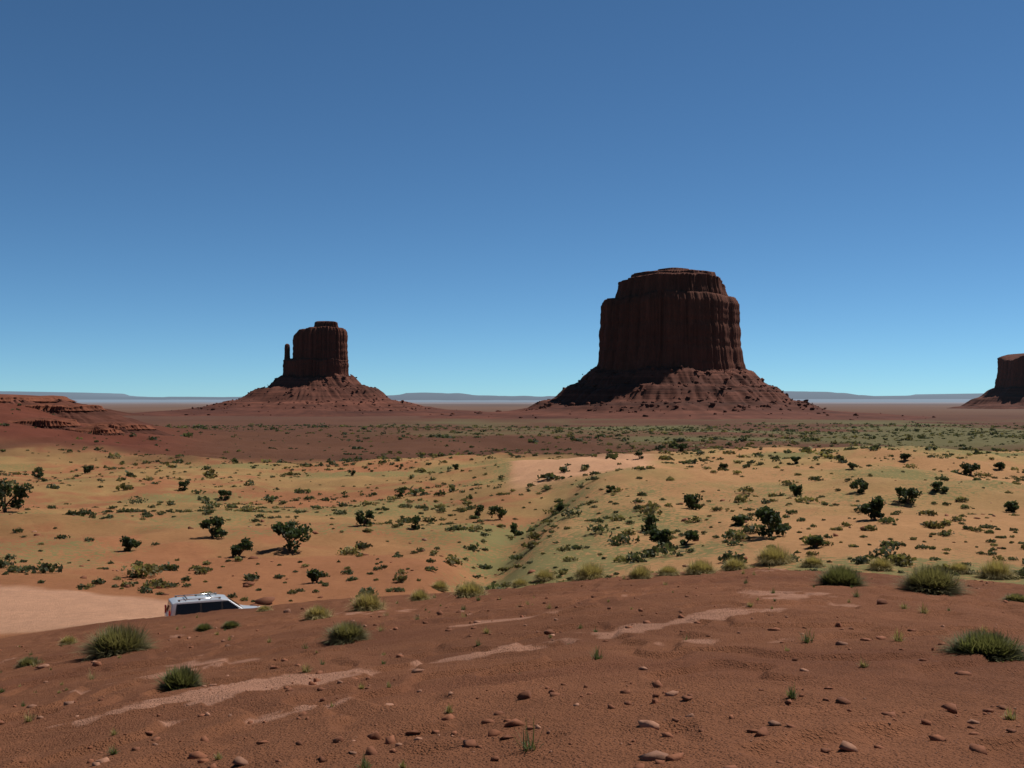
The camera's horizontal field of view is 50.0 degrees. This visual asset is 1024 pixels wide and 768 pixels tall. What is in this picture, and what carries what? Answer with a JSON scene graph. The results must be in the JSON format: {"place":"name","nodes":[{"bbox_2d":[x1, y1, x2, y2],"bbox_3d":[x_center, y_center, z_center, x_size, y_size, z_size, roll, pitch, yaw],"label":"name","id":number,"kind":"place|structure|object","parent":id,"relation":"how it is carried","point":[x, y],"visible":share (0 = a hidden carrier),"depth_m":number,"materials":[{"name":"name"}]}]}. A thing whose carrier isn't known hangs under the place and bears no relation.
{"place":"outdoors","nodes":[
{"label":"outdoors","id":0,"kind":"place"},
{"bbox_2d":[0,391,983,399],"bbox_3d":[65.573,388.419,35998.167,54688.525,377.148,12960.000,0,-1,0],"label":"mesa hill","id":1,"kind":"structure","parent":0,"point":[440,396],"depth_m":34503.74,"materials":[{"name":"grey stone"}]},
{"bbox_2d":[0,402,1023,767],"bbox_3d":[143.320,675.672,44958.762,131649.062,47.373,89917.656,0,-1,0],"label":"ground","id":2,"kind":"structure","parent":0,"point":[516,654],"depth_m":35.34,"materials":[{"name":"brown soil"}]},
{"bbox_2d":[0,394,172,435],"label":"hill cap rocks","id":3,"kind":"object","parent":2,"relation":"on","point":[97,420],"visible":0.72,"depth_m":551.00,"materials":[{"name":"brown stone"}]},
{"bbox_2d":[164,593,258,615],"bbox_3d":[-15.305,11.892,56.831,5.010,1.958,2.280,0,-1,-24],"label":"suv","id":4,"kind":"object","parent":2,"relation":"on","point":[184,605],"visible":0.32,"depth_m":55.93,"materials":[{"name":"grey paint"}]},
{"bbox_2d":[136,321,483,416],"bbox_3d":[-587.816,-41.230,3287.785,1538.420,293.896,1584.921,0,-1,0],"label":"butte","id":5,"kind":"object","parent":2,"relation":"on","point":[315,379],"visible":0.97,"depth_m":3157.23,"materials":[{"name":"brown stone"}]},
{"bbox_2d":[0,443,1019,582],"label":"juniper trees","id":6,"kind":"object","parent":2,"relation":"on","point":[771,518],"visible":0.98,"depth_m":103.10,"materials":[{"name":"green plant"}]},
{"bbox_2d":[0,403,1023,601],"bbox_3d":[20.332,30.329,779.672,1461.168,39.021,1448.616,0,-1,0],"label":"desert shrubs","id":7,"kind":"object","parent":2,"relation":"on","point":[903,560],"visible":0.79,"depth_m":145.89,"materials":[{"name":"green plant"}]},
{"bbox_2d":[0,480,1023,767],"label":"rocks","id":8,"kind":"object","parent":2,"relation":"on","point":[656,756],"visible":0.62,"depth_m":11.13,"materials":[{"name":"brown stone"}]},
{"bbox_2d":[0,542,1023,767],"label":"grass tufts","id":9,"kind":"object","parent":2,"relation":"on","point":[932,580],"depth_m":29.28,"materials":[{"name":"green plant"}]},
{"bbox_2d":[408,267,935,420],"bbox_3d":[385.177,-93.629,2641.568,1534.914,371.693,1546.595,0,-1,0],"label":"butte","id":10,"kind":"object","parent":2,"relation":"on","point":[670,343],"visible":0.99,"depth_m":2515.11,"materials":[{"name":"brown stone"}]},
{"bbox_2d":[950,353,1023,408],"bbox_3d":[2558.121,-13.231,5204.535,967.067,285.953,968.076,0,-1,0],"label":"butte","id":11,"kind":"object","parent":2,"relation":"on","point":[1006,391],"visible":0.92,"depth_m":5118.36,"materials":[{"name":"brown stone"}]},
{"bbox_2d":[0,0,1023,396],"label":"sky","id":12,"kind":"structure","parent":0,"point":[463,188],"materials":[{"name":"blue"}]},
{"bbox_2d":[74,399,970,401],"bbox_3d":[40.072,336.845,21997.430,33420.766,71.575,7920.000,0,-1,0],"label":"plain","id":13,"kind":"structure","parent":0,"point":[888,400],"depth_m":20928.67,"materials":[{"name":"grey"}]}
]}

